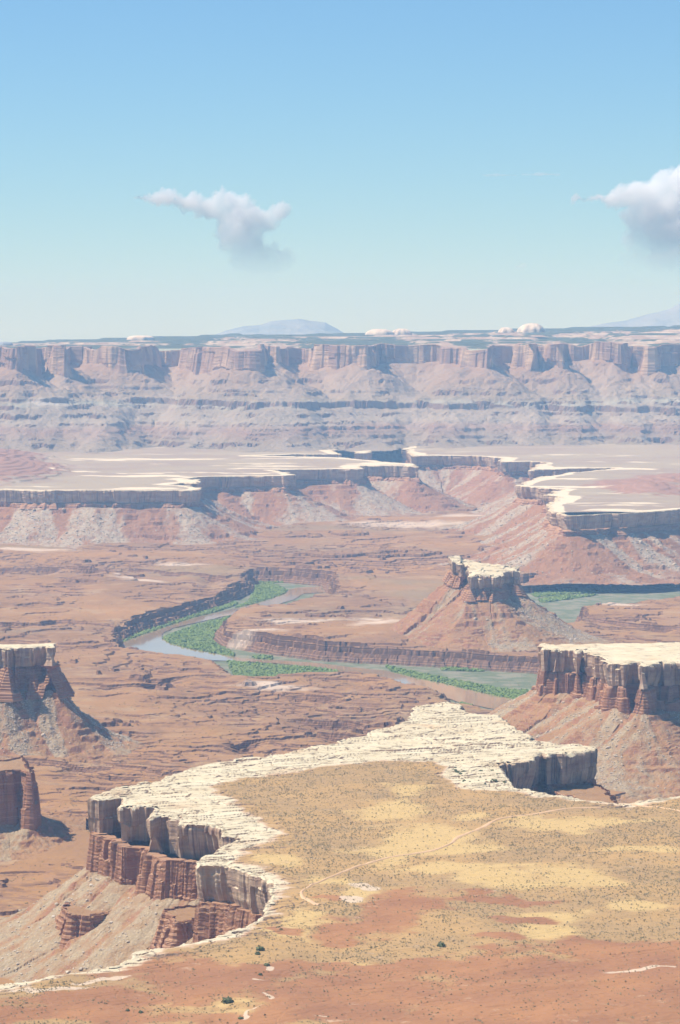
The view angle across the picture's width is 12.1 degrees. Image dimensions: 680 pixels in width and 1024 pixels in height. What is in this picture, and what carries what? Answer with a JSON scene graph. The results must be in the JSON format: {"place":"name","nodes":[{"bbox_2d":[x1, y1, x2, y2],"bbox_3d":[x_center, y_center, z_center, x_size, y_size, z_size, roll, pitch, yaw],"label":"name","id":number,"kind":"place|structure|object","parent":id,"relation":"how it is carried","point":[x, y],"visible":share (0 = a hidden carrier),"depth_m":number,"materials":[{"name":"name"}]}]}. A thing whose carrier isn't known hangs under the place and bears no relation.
{"place":"outdoors","nodes":[
{"label":"outdoors","id":0,"kind":"place"},
{"bbox_2d":[215,319,342,334],"bbox_3d":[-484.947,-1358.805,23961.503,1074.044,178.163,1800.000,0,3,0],"label":"mountain","id":1,"kind":"structure","parent":0,"point":[294,327],"depth_m":23658.29,"materials":[{"name":"stone"}]},
{"bbox_2d":[124,587,512,708],"bbox_3d":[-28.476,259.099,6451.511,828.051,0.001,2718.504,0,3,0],"label":"river","id":2,"kind":"structure","parent":0,"point":[153,641],"depth_m":6094.46,"materials":[{"name":"liquid"}]},
{"bbox_2d":[0,476,679,984],"bbox_3d":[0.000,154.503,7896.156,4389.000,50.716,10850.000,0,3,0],"label":"ground","id":3,"kind":"structure","parent":0,"point":[382,574],"depth_m":6220.48,"materials":[{"name":"brown stone"}]},
{"bbox_2d":[0,755,85,861],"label":"rock spur","id":4,"kind":"structure","parent":3,"relation":"on","point":[28,830],"depth_m":3720.01,"materials":[{"name":"brown stone"}]},
{"bbox_2d":[0,643,144,765],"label":"butte","id":5,"kind":"object","parent":3,"relation":"on","point":[33,672],"visible":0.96,"depth_m":4565.21,"materials":[{"name":"brown stone"}]},
{"bbox_2d":[0,599,677,909],"bbox_3d":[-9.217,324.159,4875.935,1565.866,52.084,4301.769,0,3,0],"label":"scrub","id":6,"kind":"object","parent":3,"relation":"on","point":[211,688],"visible":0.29,"depth_m":5241.42,"materials":[{"name":"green plant"}]},
{"bbox_2d":[0,702,679,1023],"bbox_3d":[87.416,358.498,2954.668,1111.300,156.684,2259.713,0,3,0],"label":"mesa","id":7,"kind":"structure","parent":3,"relation":"on","point":[139,831],"depth_m":2685.07,"materials":[{"name":"beige stone"}]},
{"bbox_2d":[54,902,110,948],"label":"rock outcrop","id":8,"kind":"object","parent":7,"relation":"on","point":[72,922],"visible":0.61,"depth_m":2958.70,"materials":[{"name":"brown stone"}]},
{"bbox_2d":[149,905,197,949],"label":"rock outcrop","id":9,"kind":"object","parent":7,"relation":"on","point":[175,926],"visible":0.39,"depth_m":2784.27,"materials":[{"name":"brown stone"}]},
{"bbox_2d":[1,754,679,1023],"bbox_3d":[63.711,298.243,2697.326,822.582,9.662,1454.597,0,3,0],"label":"scrub","id":10,"kind":"object","parent":7,"relation":"on","point":[420,795],"visible":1,"depth_m":2694.74,"materials":[{"name":"green plant"}]},
{"bbox_2d":[220,996,233,1003],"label":"bush","id":11,"kind":"object","parent":10,"relation":"on","point":[227,1000],"visible":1,"depth_m":2149.55,"materials":[{"name":"green plant"}]},
{"bbox_2d":[256,946,264,950],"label":"bush","id":12,"kind":"object","parent":10,"relation":"on","point":[261,948],"visible":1,"depth_m":2329.17,"materials":[{"name":"green plant"}]},
{"bbox_2d":[437,941,445,946],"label":"bush","id":13,"kind":"object","parent":10,"relation":"on","point":[441,944],"visible":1,"depth_m":2345.24,"materials":[{"name":"green plant"}]},
{"bbox_2d":[544,782,618,803],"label":"rock outcrop","id":14,"kind":"object","parent":7,"relation":"on","point":[587,791],"visible":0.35,"depth_m":3387.25,"materials":[{"name":"brown stone"}]},
{"bbox_2d":[0,583,679,981],"bbox_3d":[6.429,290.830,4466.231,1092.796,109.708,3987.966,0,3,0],"label":"rubble","id":15,"kind":"object","parent":3,"relation":"on","point":[408,633],"visible":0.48,"depth_m":4517.20,"materials":[{"name":"brown stone"}]},
{"bbox_2d":[0,441,679,585],"bbox_3d":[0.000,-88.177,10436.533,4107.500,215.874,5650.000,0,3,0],"label":"mesa","id":16,"kind":"structure","parent":3,"relation":"on","point":[640,484],"depth_m":9651.50,"materials":[{"name":"brown stone"}]},
{"bbox_2d":[0,458,679,577],"bbox_3d":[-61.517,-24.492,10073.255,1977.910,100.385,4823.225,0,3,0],"label":"rubble","id":17,"kind":"object","parent":16,"relation":"on","point":[529,555],"visible":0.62,"depth_m":9014.70,"materials":[{"name":"brown stone"}]},
{"bbox_2d":[122,580,679,704],"bbox_3d":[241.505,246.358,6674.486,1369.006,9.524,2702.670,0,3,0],"label":"riverside undergrowth","id":18,"kind":"object","parent":3,"relation":"on","point":[199,636],"visible":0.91,"depth_m":6423.97,"materials":[{"name":"green plant"}]},
{"bbox_2d":[389,555,614,651],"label":"butte","id":19,"kind":"object","parent":3,"relation":"on","point":[485,589],"visible":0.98,"depth_m":6160.93,"materials":[{"name":"brown stone"}]},
{"bbox_2d":[486,642,679,801],"bbox_3d":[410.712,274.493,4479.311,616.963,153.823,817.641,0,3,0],"label":"mesa","id":20,"kind":"structure","parent":3,"relation":"on","point":[641,681],"depth_m":4354.49,"materials":[{"name":"brown stone"}]},
{"bbox_2d":[0,359,679,453],"bbox_3d":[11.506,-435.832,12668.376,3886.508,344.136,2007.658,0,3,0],"label":"terrain","id":21,"kind":"structure","parent":0,"point":[273,407],"depth_m":12659.19,"materials":[{"name":"brown stone"}]},
{"bbox_2d":[0,342,679,377],"bbox_3d":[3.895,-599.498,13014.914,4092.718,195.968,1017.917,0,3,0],"label":"hills","id":22,"kind":"structure","parent":0,"point":[60,359],"depth_m":13186.70,"materials":[{"name":"brown stone"}]},
{"bbox_2d":[0,325,679,350],"bbox_3d":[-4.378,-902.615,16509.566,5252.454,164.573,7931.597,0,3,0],"label":"terrain","id":23,"kind":"structure","parent":0,"point":[650,336],"depth_m":15408.29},
{"bbox_2d":[0,342,12,344],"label":"dark rock","id":24,"kind":"object","parent":23,"relation":"on","point":[5,343],"visible":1,"depth_m":16451.76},
{"bbox_2d":[127,335,154,339],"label":"pale rock","id":25,"kind":"object","parent":23,"relation":"on","point":[136,337],"visible":1,"depth_m":15535.99,"materials":[{"name":"beige stone"}]},
{"bbox_2d":[365,329,393,334],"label":"pale rock","id":26,"kind":"object","parent":23,"relation":"on","point":[379,332],"visible":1,"depth_m":14940.84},
{"bbox_2d":[393,329,411,334],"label":"pale rock","id":27,"kind":"object","parent":23,"relation":"on","point":[401,332],"visible":1,"depth_m":15049.16,"materials":[{"name":"beige stone"}]},
{"bbox_2d":[498,327,514,332],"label":"rock dome","id":28,"kind":"object","parent":23,"relation":"on","point":[505,329],"visible":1,"depth_m":15152.74,"materials":[{"name":"beige stone"}]},
{"bbox_2d":[517,323,544,332],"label":"rock dome","id":29,"kind":"object","parent":23,"relation":"on","point":[531,327],"visible":1,"depth_m":15130.91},
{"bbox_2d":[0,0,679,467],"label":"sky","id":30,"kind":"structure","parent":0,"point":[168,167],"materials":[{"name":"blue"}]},
{"bbox_2d":[300,807,600,904],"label":"path","id":31,"kind":"structure","parent":0,"point":[346,870],"depth_m":2781.16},
{"bbox_2d":[590,304,679,326],"bbox_3d":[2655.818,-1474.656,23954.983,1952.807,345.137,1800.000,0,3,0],"label":"mountain","id":32,"kind":"structure","parent":0,"point":[669,317],"depth_m":23725.03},
{"bbox_2d":[631,804,679,811],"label":"path","id":33,"kind":"structure","parent":0,"point":[652,806],"depth_m":3040.98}
]}

